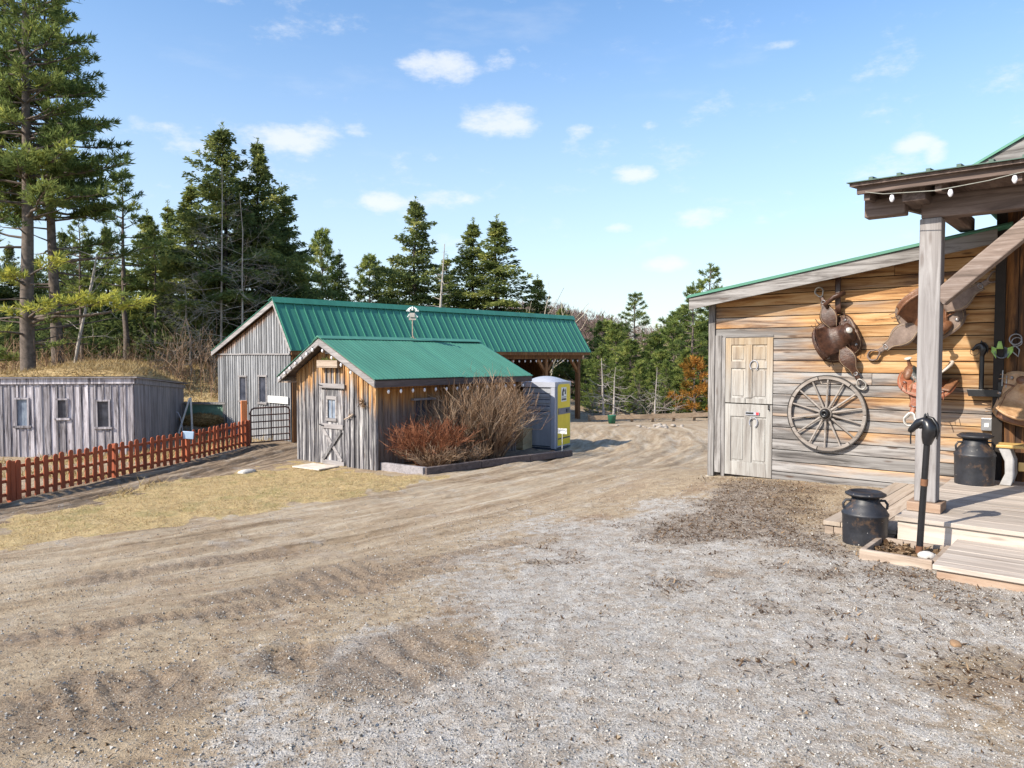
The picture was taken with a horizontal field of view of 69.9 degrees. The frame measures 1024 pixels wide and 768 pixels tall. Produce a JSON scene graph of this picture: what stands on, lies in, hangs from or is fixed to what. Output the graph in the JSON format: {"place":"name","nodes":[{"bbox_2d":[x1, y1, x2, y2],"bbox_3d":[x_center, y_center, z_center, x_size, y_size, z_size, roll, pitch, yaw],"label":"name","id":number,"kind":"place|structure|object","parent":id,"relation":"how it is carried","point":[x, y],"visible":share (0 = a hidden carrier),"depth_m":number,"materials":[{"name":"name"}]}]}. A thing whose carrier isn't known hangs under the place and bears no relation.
{"place":"outdoors","nodes":[
{"label":"outdoors","id":0,"kind":"place"},
{"bbox_2d":[0,353,272,497],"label":"bank grass","id":1,"kind":"structure","parent":0,"point":[126,460],"depth_m":24.00,"materials":[{"name":"plant"}]},
{"bbox_2d":[0,449,446,550],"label":"dry grass","id":2,"kind":"structure","parent":0,"point":[149,508],"depth_m":13.69,"materials":[{"name":"plant"}]},
{"bbox_2d":[0,340,1023,767],"bbox_3d":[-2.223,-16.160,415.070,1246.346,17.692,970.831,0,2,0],"label":"ground","id":3,"kind":"structure","parent":0,"point":[652,460],"depth_m":5.05,"materials":[{"name":"gravel"}]},
{"bbox_2d":[0,1,45,365],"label":"pine tree","id":4,"kind":"object","parent":3,"relation":"on","point":[10,208],"visible":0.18,"depth_m":29.73,"materials":[{"name":"green plant"}]},
{"bbox_2d":[0,241,48,352],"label":"spruce tree","id":5,"kind":"object","parent":3,"relation":"on","point":[10,254],"visible":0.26,"depth_m":45.51,"materials":[{"name":"green plant"}]},
{"bbox_2d":[13,227,77,352],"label":"spruce tree","id":6,"kind":"object","parent":3,"relation":"on","point":[62,240],"visible":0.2,"depth_m":46.39,"materials":[{"name":"green plant"}]},
{"bbox_2d":[0,0,157,371],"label":"pine tree","id":7,"kind":"object","parent":3,"relation":"on","point":[29,161],"visible":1,"depth_m":28.26,"materials":[{"name":"green plant"}]},
{"bbox_2d":[38,237,119,351],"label":"spruce tree","id":8,"kind":"object","parent":3,"relation":"on","point":[87,268],"visible":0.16,"depth_m":43.61,"materials":[{"name":"green plant"}]},
{"bbox_2d":[60,215,104,358],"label":"pine tree","id":9,"kind":"object","parent":3,"relation":"on","point":[72,237],"visible":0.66,"depth_m":36.73,"materials":[{"name":"green plant"}]},
{"bbox_2d":[0,0,175,365],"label":"pine tree","id":10,"kind":"object","parent":3,"relation":"on","point":[94,208],"visible":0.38,"depth_m":31.19,"materials":[{"name":"green plant"}]},
{"bbox_2d":[57,241,125,363],"bbox_3d":[-17.732,-2.999,30.813,3.270,6.021,1.359,0,2,-8],"label":"leaning snag","id":11,"kind":"object","parent":3,"relation":"on","point":[83,321],"visible":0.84,"depth_m":30.89,"materials":[{"name":"grey wood"}]},
{"bbox_2d":[0,358,187,456],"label":"hut","id":12,"kind":"object","parent":3,"relation":"on","point":[43,414],"visible":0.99,"depth_m":21.42,"materials":[{"name":"grey wood"}]},
{"bbox_2d":[13,398,31,427],"bbox_3d":[-14.122,0.829,21.107,0.469,0.866,0.083,0,2,-10],"label":"window","id":13,"kind":"structure","parent":12,"relation":"in","point":[21,404],"depth_m":21.13,"materials":[{"name":"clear glass"}]},
{"bbox_2d":[54,398,69,419],"bbox_3d":[-13.083,0.733,21.285,0.422,0.630,0.083,0,2,-10],"label":"window","id":14,"kind":"structure","parent":12,"relation":"in","point":[61,403],"depth_m":21.29,"materials":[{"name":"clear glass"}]},
{"bbox_2d":[94,400,112,428],"bbox_3d":[-11.993,0.890,21.478,0.496,0.860,0.083,0,2,-10],"label":"window","id":15,"kind":"structure","parent":12,"relation":"in","point":[102,407],"depth_m":21.50,"materials":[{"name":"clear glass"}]},
{"bbox_2d":[66,223,136,345],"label":"spruce tree","id":16,"kind":"object","parent":3,"relation":"on","point":[108,268],"visible":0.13,"depth_m":45.57,"materials":[{"name":"green plant"}]},
{"bbox_2d":[0,314,221,398],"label":"bank brush","id":17,"kind":"object","parent":3,"relation":"on","point":[172,371],"visible":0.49,"depth_m":31.37,"materials":[{"name":"plant"}]},
{"bbox_2d":[88,168,159,361],"bbox_3d":[-19.039,-5.569,35.754,2.965,10.039,3.553,1,2,13],"label":"pine tree","id":18,"kind":"object","parent":3,"relation":"on","point":[124,187],"visible":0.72,"depth_m":35.75,"materials":[{"name":"green plant"}]},
{"bbox_2d":[0,294,248,366],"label":"forest undergrowth","id":19,"kind":"object","parent":3,"relation":"on","point":[44,334],"visible":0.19,"depth_m":38.10,"materials":[{"name":"plant"}]},
{"bbox_2d":[0,420,250,502],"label":"picket fence","id":20,"kind":"object","parent":3,"relation":"on","point":[14,490],"visible":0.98,"depth_m":16.70,"materials":[{"name":"wood"}]},
{"bbox_2d":[87,209,183,357],"bbox_3d":[-19.895,-5.349,39.703,5.879,8.425,5.278,1,2,28],"label":"spruce tree","id":21,"kind":"object","parent":3,"relation":"on","point":[117,280],"visible":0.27,"depth_m":39.27,"materials":[{"name":"green plant"}]},
{"bbox_2d":[132,221,175,362],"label":"pine tree","id":22,"kind":"object","parent":3,"relation":"on","point":[151,232],"visible":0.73,"depth_m":37.21,"materials":[{"name":"green plant"}]},
{"bbox_2d":[139,200,192,321],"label":"spruce tree","id":23,"kind":"object","parent":3,"relation":"on","point":[165,217],"visible":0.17,"depth_m":42.39,"materials":[{"name":"green plant"}]},
{"bbox_2d":[122,279,217,375],"bbox_3d":[-15.194,-2.497,33.514,5.170,5.147,6.832,0,2,0],"label":"bare tree","id":24,"kind":"object","parent":3,"relation":"on","point":[186,314],"visible":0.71,"depth_m":33.78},
{"bbox_2d":[141,181,244,361],"bbox_3d":[-17.231,-6.153,40.130,5.810,10.045,6.613,-1,2,-26],"label":"spruce tree","id":25,"kind":"object","parent":3,"relation":"on","point":[189,196],"visible":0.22,"depth_m":39.28,"materials":[{"name":"green plant"}]},
{"bbox_2d":[177,412,225,427],"bbox_3d":[-11.147,1.306,26.204,1.946,0.723,0.825,0,2,0],"label":"hay pile","id":26,"kind":"object","parent":3,"relation":"on","point":[203,420],"visible":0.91,"depth_m":26.01,"materials":[{"name":"plant"}]},
{"bbox_2d":[183,402,224,426],"bbox_3d":[-11.154,1.096,26.567,1.610,0.888,0.120,0,2,6],"label":"hay feeder","id":27,"kind":"object","parent":3,"relation":"on","point":[216,408],"visible":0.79,"depth_m":26.56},
{"bbox_2d":[158,171,267,360],"bbox_3d":[-13.228,-5.217,34.704,6.884,10.145,5.182,-2,3,-43],"label":"bare tree","id":28,"kind":"object","parent":3,"relation":"on","point":[222,272],"visible":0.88,"depth_m":34.21,"materials":[{"name":"plant"}]},
{"bbox_2d":[136,200,302,366],"bbox_3d":[-12.657,-4.259,33.371,7.176,8.700,5.637,0,2,0],"label":"bare tree","id":29,"kind":"object","parent":3,"relation":"on","point":[243,295],"visible":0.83,"depth_m":33.31,"materials":[{"name":"plant"}]},
{"bbox_2d":[131,121,312,363],"bbox_3d":[-14.400,-7.132,37.868,8.590,12.853,10.442,1,2,24],"label":"spruce tree","id":30,"kind":"object","parent":3,"relation":"on","point":[218,142],"visible":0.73,"depth_m":36.74,"materials":[{"name":"green plant"}]},
{"bbox_2d":[240,400,246,445],"bbox_3d":[-8.052,1.234,22.014,0.170,1.470,0.170,-1,3,-29],"label":"gate post","id":31,"kind":"object","parent":3,"relation":"on","point":[243,410],"visible":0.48,"depth_m":21.93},
{"bbox_2d":[248,406,290,443],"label":"metal gate","id":32,"kind":"structure","parent":31,"relation":"attached to","point":[271,427],"depth_m":22.52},
{"bbox_2d":[190,137,341,358],"bbox_3d":[-12.871,-6.889,39.291,10.288,12.545,8.805,2,3,37],"label":"spruce tree","id":33,"kind":"object","parent":3,"relation":"on","point":[259,167],"visible":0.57,"depth_m":37.82,"materials":[{"name":"green plant"}]},
{"bbox_2d":[238,191,320,321],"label":"spruce tree","id":34,"kind":"object","parent":3,"relation":"on","point":[288,210],"visible":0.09,"depth_m":40.45,"materials":[{"name":"green plant"}]},
{"bbox_2d":[292,463,338,470],"bbox_3d":[-4.868,2.048,18.150,0.960,0.035,0.660,1,3,33],"label":"door step","id":35,"kind":"object","parent":3,"relation":"on","point":[315,466],"depth_m":18.05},
{"bbox_2d":[300,227,349,300],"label":"pine tree","id":36,"kind":"object","parent":3,"relation":"on","point":[321,237],"visible":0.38,"depth_m":43.48,"materials":[{"name":"green plant"}]},
{"bbox_2d":[324,249,354,301],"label":"spruce tree","id":37,"kind":"object","parent":3,"relation":"on","point":[341,267],"visible":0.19,"depth_m":44.69,"materials":[{"name":"green plant"}]},
{"bbox_2d":[350,253,394,302],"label":"pine tree","id":38,"kind":"object","parent":3,"relation":"on","point":[369,259],"visible":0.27,"depth_m":46.44,"materials":[{"name":"green plant"}]},
{"bbox_2d":[211,297,590,442],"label":"barn","id":39,"kind":"structure","parent":3,"relation":"on","point":[260,350],"depth_m":25.91,"materials":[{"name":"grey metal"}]},
{"bbox_2d":[238,375,247,402],"bbox_3d":[-9.346,0.173,25.433,0.630,0.940,0.092,2,3,43],"label":"window","id":40,"kind":"structure","parent":39,"relation":"in","point":[243,395],"depth_m":25.48,"materials":[{"name":"grey glass"}]},
{"bbox_2d":[257,375,267,404],"bbox_3d":[-8.338,0.189,24.493,0.630,0.980,0.092,2,3,43],"label":"window","id":41,"kind":"structure","parent":39,"relation":"in","point":[262,379],"depth_m":24.55,"materials":[{"name":"grey glass"}]},
{"bbox_2d":[351,196,455,307],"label":"spruce tree","id":42,"kind":"object","parent":3,"relation":"on","point":[415,282],"visible":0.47,"depth_m":45.17,"materials":[{"name":"green plant"}]},
{"bbox_2d":[276,335,532,470],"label":"garden shed","id":43,"kind":"structure","parent":3,"relation":"on","point":[331,393],"depth_m":18.63,"materials":[{"name":"brown wood"}]},
{"bbox_2d":[321,390,344,466],"bbox_3d":[-4.556,1.111,18.606,0.940,1.910,0.069,2,3,40],"label":"door","id":44,"kind":"structure","parent":43,"relation":"in","point":[332,400],"depth_m":18.58,"materials":[{"name":"grey wood"}]},
{"bbox_2d":[430,244,451,307],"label":"dead tree","id":45,"kind":"object","parent":3,"relation":"on","point":[441,293],"visible":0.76,"depth_m":42.79,"materials":[{"name":"grey wood"}]},
{"bbox_2d":[431,253,465,306],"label":"spruce tree","id":46,"kind":"object","parent":3,"relation":"on","point":[447,262],"visible":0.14,"depth_m":51.61,"materials":[{"name":"green plant"}]},
{"bbox_2d":[442,217,506,311],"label":"spruce tree","id":47,"kind":"object","parent":3,"relation":"on","point":[470,273],"visible":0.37,"depth_m":47.19,"materials":[{"name":"green plant"}]},
{"bbox_2d":[380,448,572,474],"bbox_3d":[-0.610,1.916,19.112,2.209,0.321,5.968,2,3,43],"label":"planting bed","id":48,"kind":"object","parent":3,"relation":"on","point":[529,454],"visible":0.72,"depth_m":17.62,"materials":[{"name":"grey soil"}]},
{"bbox_2d":[379,406,481,465],"bbox_3d":[-1.948,1.258,17.737,2.578,1.488,2.575,1,2,22],"label":"red shrub","id":49,"kind":"object","parent":48,"relation":"in","point":[417,437],"visible":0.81,"depth_m":17.45,"materials":[{"name":"plant"}]},
{"bbox_2d":[392,439,468,466],"bbox_3d":[-1.941,1.618,17.322,1.915,0.757,1.883,0,2,0],"label":"shrub","id":50,"kind":"object","parent":48,"relation":"in","point":[428,461],"visible":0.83,"depth_m":17.09,"materials":[{"name":"plant"}]},
{"bbox_2d":[411,380,492,457],"bbox_3d":[-1.669,0.911,18.794,2.510,2.158,2.713,0,2,0],"label":"tan shrub","id":51,"kind":"object","parent":48,"relation":"in","point":[440,416],"visible":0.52,"depth_m":18.40,"materials":[{"name":"plant"}]},
{"bbox_2d":[448,438,493,462],"bbox_3d":[-1.194,1.663,18.075,1.514,0.626,1.530,0,2,0],"label":"shrub","id":52,"kind":"object","parent":48,"relation":"in","point":[473,457],"visible":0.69,"depth_m":17.91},
{"bbox_2d":[428,363,553,459],"bbox_3d":[-0.775,0.683,19.361,3.788,2.588,3.435,0,2,0],"label":"tan shrub","id":53,"kind":"object","parent":48,"relation":"in","point":[500,431],"visible":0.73,"depth_m":18.88,"materials":[{"name":"plant"}]},
{"bbox_2d":[449,213,565,372],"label":"spruce tree","id":54,"kind":"object","parent":3,"relation":"on","point":[499,240],"visible":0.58,"depth_m":46.38,"materials":[{"name":"green plant"}]},
{"bbox_2d":[0,476,1023,767],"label":"loose bits","id":55,"kind":"object","parent":3,"relation":"on","point":[526,632],"visible":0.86,"depth_m":4.82,"materials":[{"name":"gravel"}]},
{"bbox_2d":[0,476,1023,767],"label":"mud clods","id":56,"kind":"object","parent":3,"relation":"on","point":[516,672],"visible":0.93,"depth_m":3.95,"materials":[{"name":"soil"}]},
{"bbox_2d":[0,467,1023,767],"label":"gravel stones","id":57,"kind":"object","parent":3,"relation":"on","point":[620,733],"visible":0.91,"depth_m":3.94,"materials":[{"name":"gravel"}]},
{"bbox_2d":[516,427,532,449],"bbox_3d":[0.292,1.684,22.699,0.540,0.660,0.495,2,3,40],"label":"utility box","id":58,"kind":"object","parent":3,"relation":"on","point":[524,444],"visible":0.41,"depth_m":22.49,"materials":[{"name":"beige metal"}]},
{"bbox_2d":[521,376,570,450],"bbox_3d":[1.107,0.848,23.080,1.230,2.400,1.180,1,3,29],"label":"portable toilet","id":59,"kind":"object","parent":3,"relation":"on","point":[553,397],"visible":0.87,"depth_m":22.59,"materials":[{"name":"grey plastic"}]},
{"bbox_2d":[558,384,569,445],"bbox_3d":[1.643,0.943,22.811,0.049,1.890,0.900,1,3,29],"label":"door","id":60,"kind":"structure","parent":59,"relation":"in","point":[563,389],"depth_m":22.81,"materials":[{"name":"yellow plastic"}]},
{"bbox_2d":[524,274,574,384],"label":"spruce tree","id":61,"kind":"object","parent":3,"relation":"on","point":[540,296],"visible":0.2,"depth_m":49.49,"materials":[{"name":"green plant"}]},
{"bbox_2d":[550,304,588,390],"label":"spruce tree","id":62,"kind":"object","parent":3,"relation":"on","point":[563,375],"visible":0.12,"depth_m":53.33,"materials":[{"name":"green plant"}]},
{"bbox_2d":[570,359,597,401],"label":"pine tree","id":63,"kind":"object","parent":3,"relation":"on","point":[582,374],"visible":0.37,"depth_m":46.81,"materials":[{"name":"green plant"}]},
{"bbox_2d":[475,299,704,400],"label":"bare woods","id":64,"kind":"object","parent":3,"relation":"on","point":[580,322],"visible":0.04,"depth_m":132.83,"materials":[{"name":"plant"}]},
{"bbox_2d":[583,385,598,412],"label":"pine tree","id":65,"kind":"object","parent":3,"relation":"on","point":[589,399],"visible":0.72,"depth_m":39.97,"materials":[{"name":"green plant"}]},
{"bbox_2d":[574,345,617,408],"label":"pine tree","id":66,"kind":"object","parent":3,"relation":"on","point":[599,353],"visible":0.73,"depth_m":42.75,"materials":[{"name":"green plant"}]},
{"bbox_2d":[570,318,621,398],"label":"pine tree","id":67,"kind":"object","parent":3,"relation":"on","point":[602,326],"visible":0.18,"depth_m":51.66,"materials":[{"name":"green plant"}]},
{"bbox_2d":[580,358,624,420],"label":"dead tree","id":68,"kind":"object","parent":3,"relation":"on","point":[602,405],"visible":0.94,"depth_m":33.93,"materials":[{"name":"grey wood"}]},
{"bbox_2d":[589,322,629,401],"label":"pine tree","id":69,"kind":"object","parent":3,"relation":"on","point":[612,336],"visible":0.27,"depth_m":47.72,"materials":[{"name":"green plant"}]},
{"bbox_2d":[590,367,635,414],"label":"dead tree","id":70,"kind":"object","parent":3,"relation":"on","point":[613,404],"visible":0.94,"depth_m":33.80,"materials":[{"name":"grey wood"}]},
{"bbox_2d":[600,365,636,412],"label":"pine tree","id":71,"kind":"object","parent":3,"relation":"on","point":[620,371],"visible":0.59,"depth_m":41.89,"materials":[{"name":"green plant"}]},
{"bbox_2d":[594,338,657,409],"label":"pine tree","id":72,"kind":"object","parent":3,"relation":"on","point":[634,346],"visible":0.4,"depth_m":43.74,"materials":[{"name":"green plant"}]},
{"bbox_2d":[563,366,691,420],"bbox_3d":[5.793,0.922,35.949,6.574,3.584,5.932,-1,2,-23],"label":"dead brush","id":73,"kind":"object","parent":3,"relation":"on","point":[625,412],"visible":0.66,"depth_m":36.34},
{"bbox_2d":[616,292,658,380],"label":"pine tree","id":74,"kind":"object","parent":3,"relation":"on","point":[639,314],"visible":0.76,"depth_m":45.66,"materials":[{"name":"green plant"}]},
{"bbox_2d":[621,361,658,413],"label":"pine tree","id":75,"kind":"object","parent":3,"relation":"on","point":[639,368],"visible":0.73,"depth_m":40.90,"materials":[{"name":"green plant"}]},
{"bbox_2d":[588,411,707,421],"bbox_3d":[7.506,1.604,33.859,8.264,0.712,0.278,0,2,-11],"label":"rail fence","id":76,"kind":"object","parent":3,"relation":"on","point":[672,415],"visible":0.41,"depth_m":33.57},
{"bbox_2d":[631,333,681,408],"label":"pine tree","id":77,"kind":"object","parent":3,"relation":"on","point":[654,344],"visible":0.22,"depth_m":45.73,"materials":[{"name":"green plant"}]},
{"bbox_2d":[632,348,690,413],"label":"pine tree","id":78,"kind":"object","parent":3,"relation":"on","point":[658,355],"visible":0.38,"depth_m":42.23,"materials":[{"name":"green plant"}]},
{"bbox_2d":[654,359,679,413],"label":"pine tree","id":79,"kind":"object","parent":3,"relation":"on","point":[664,393],"visible":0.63,"depth_m":38.89,"materials":[{"name":"green plant"}]},
{"bbox_2d":[647,318,698,401],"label":"pine tree","id":80,"kind":"object","parent":3,"relation":"on","point":[669,328],"visible":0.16,"depth_m":49.56,"materials":[{"name":"green plant"}]},
{"bbox_2d":[645,305,702,412],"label":"pine tree","id":81,"kind":"object","parent":3,"relation":"on","point":[674,313],"visible":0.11,"depth_m":53.53,"materials":[{"name":"green plant"}]},
{"bbox_2d":[661,349,707,412],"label":"pine tree","id":82,"kind":"object","parent":3,"relation":"on","point":[684,354],"visible":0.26,"depth_m":41.82,"materials":[{"name":"green plant"}]},
{"bbox_2d":[664,319,707,412],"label":"pine tree","id":83,"kind":"object","parent":3,"relation":"on","point":[700,330],"visible":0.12,"depth_m":44.70,"materials":[{"name":"green plant"}]},
{"bbox_2d":[666,353,707,411],"bbox_3d":[9.564,0.268,37.925,2.771,3.792,2.836,2,3,37],"label":"shrub","id":84,"kind":"object","parent":3,"relation":"on","point":[687,364],"visible":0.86,"depth_m":37.80,"materials":[{"name":"orange plant"}]},
{"bbox_2d":[666,281,708,402],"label":"pine tree","id":85,"kind":"object","parent":3,"relation":"on","point":[692,290],"visible":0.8,"depth_m":42.80,"materials":[{"name":"green plant"}]},
{"bbox_2d":[676,262,722,417],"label":"pine tree","id":86,"kind":"object","parent":3,"relation":"on","point":[710,276],"visible":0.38,"depth_m":43.75,"materials":[{"name":"green plant"}]},
{"bbox_2d":[526,477,1023,748],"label":"leaf litter","id":87,"kind":"object","parent":3,"relation":"on","point":[846,638],"visible":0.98,"depth_m":6.41,"materials":[{"name":"plant"}]},
{"bbox_2d":[686,221,1012,487],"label":"plank shed","id":88,"kind":"structure","parent":3,"relation":"on","point":[766,323],"depth_m":9.79,"materials":[{"name":"brown wood"}]},
{"bbox_2d":[724,337,773,477],"bbox_3d":[3.412,0.334,10.575,0.700,2.000,0.083,2,3,40],"label":"door","id":89,"kind":"structure","parent":88,"relation":"in","point":[748,448],"depth_m":10.57,"materials":[{"name":"beige wood"}]},
{"bbox_2d":[787,375,867,451],"bbox_3d":[4.204,0.396,9.814,1.032,1.032,0.150,2,3,40],"label":"wagon wheel","id":90,"kind":"object","parent":88,"relation":"attached to","point":[825,413],"visible":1,"depth_m":9.79,"materials":[{"name":"grey wood"}]},
{"bbox_2d":[823,277,845,313],"bbox_3d":[4.246,-1.195,9.629,0.287,0.535,0.135,2,3,40],"label":"hanging strap","id":91,"kind":"object","parent":88,"relation":"hanging from","point":[837,295],"visible":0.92,"depth_m":9.63,"materials":[{"name":"brown leather"}]},
{"bbox_2d":[811,287,866,389],"bbox_3d":[4.227,-0.598,9.601,0.582,1.489,0.365,-29,-17,37],"label":"saddle","id":92,"kind":"object","parent":91,"relation":"hanging from","point":[836,337],"visible":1,"depth_m":9.60,"materials":[{"name":"brown leather"}]},
{"bbox_2d":[897,357,958,426],"bbox_3d":[5.104,0.036,9.006,0.635,0.743,0.912,17,31,39],"label":"saddle","id":93,"kind":"object","parent":88,"relation":"attached to","point":[906,379],"visible":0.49,"depth_m":8.90,"materials":[{"name":"red leather"}]},
{"bbox_2d":[867,270,995,360],"bbox_3d":[5.037,-0.843,8.889,0.432,0.688,1.760,-3,-32,-50],"label":"saddle","id":94,"kind":"object","parent":88,"relation":"attached to","point":[904,332],"visible":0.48,"depth_m":8.89,"materials":[{"name":"brown leather"}]},
{"bbox_2d":[841,488,889,546],"bbox_3d":[3.227,1.245,6.694,0.400,0.537,0.398,0,2,12],"label":"milk can","id":95,"kind":"object","parent":3,"relation":"on","point":[865,516],"visible":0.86,"depth_m":6.56,"materials":[{"name":"black metal"}]},
{"bbox_2d":[823,482,913,538],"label":"side walkway","id":96,"kind":"structure","parent":3,"relation":"on","point":[898,496],"depth_m":7.73,"materials":[{"name":"wood"}]},
{"bbox_2d":[859,537,949,569],"bbox_3d":[3.336,1.463,6.203,0.570,0.160,0.640,2,3,40],"label":"planter box","id":97,"kind":"object","parent":3,"relation":"on","point":[900,552],"visible":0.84,"depth_m":6.13,"materials":[{"name":"wood"}]},
{"bbox_2d":[908,413,939,552],"bbox_3d":[3.432,0.862,6.122,0.144,1.250,0.245,-2,3,-41],"label":"hitching post","id":98,"kind":"object","parent":97,"relation":"in","point":[927,424],"visible":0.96,"depth_m":6.09,"materials":[{"name":"black metal"}]},
{"bbox_2d":[846,134,1023,513],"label":"porch building","id":99,"kind":"structure","parent":3,"relation":"on","point":[1000,200],"depth_m":6.75,"materials":[{"name":"grey wood"}]},
{"bbox_2d":[866,172,1022,201],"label":"string lights","id":100,"kind":"object","parent":99,"relation":"attached to","point":[950,190],"visible":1,"depth_m":6.26,"materials":[{"name":"plastic"}]},
{"bbox_2d":[967,340,1007,399],"bbox_3d":[5.608,-0.153,8.593,0.440,0.721,0.143,2,3,40],"label":"horse head hook","id":101,"kind":"object","parent":99,"relation":"attached to","point":[983,349],"visible":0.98,"depth_m":8.60,"materials":[{"name":"black metal"}]},
{"bbox_2d":[991,341,1012,358],"bbox_3d":[5.681,-0.395,8.483,0.214,0.203,0.103,2,3,40],"label":"wall ornament","id":102,"kind":"object","parent":99,"relation":"attached to","point":[1008,352],"depth_m":8.46,"materials":[{"name":"green fabric"}]},
{"bbox_2d":[982,371,1023,426],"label":"saddle","id":103,"kind":"object","parent":99,"relation":"attached to","point":[1008,406],"visible":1,"depth_m":8.31,"materials":[{"name":"beige leather"}]},
{"bbox_2d":[895,478,1023,591],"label":"porch deck","id":104,"kind":"structure","parent":3,"relation":"on","point":[978,530],"depth_m":6.31,"materials":[{"name":"wood"}]},
{"bbox_2d":[953,432,996,486],"bbox_3d":[5.250,0.875,8.309,0.420,0.630,0.419,0,2,12],"label":"milk can","id":105,"kind":"object","parent":104,"relation":"on","point":[975,455],"visible":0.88,"depth_m":8.17,"materials":[{"name":"black metal"}]},
{"bbox_2d":[996,442,1023,485],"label":"bench","id":106,"kind":"object","parent":104,"relation":"on","point":[1013,467],"visible":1,"depth_m":8.16,"materials":[{"name":"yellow wood"}]},
{"bbox_2d":[0,0,1023,338],"label":"sky","id":107,"kind":"structure","parent":0,"point":[622,148],"materials":[{"name":"blue"}]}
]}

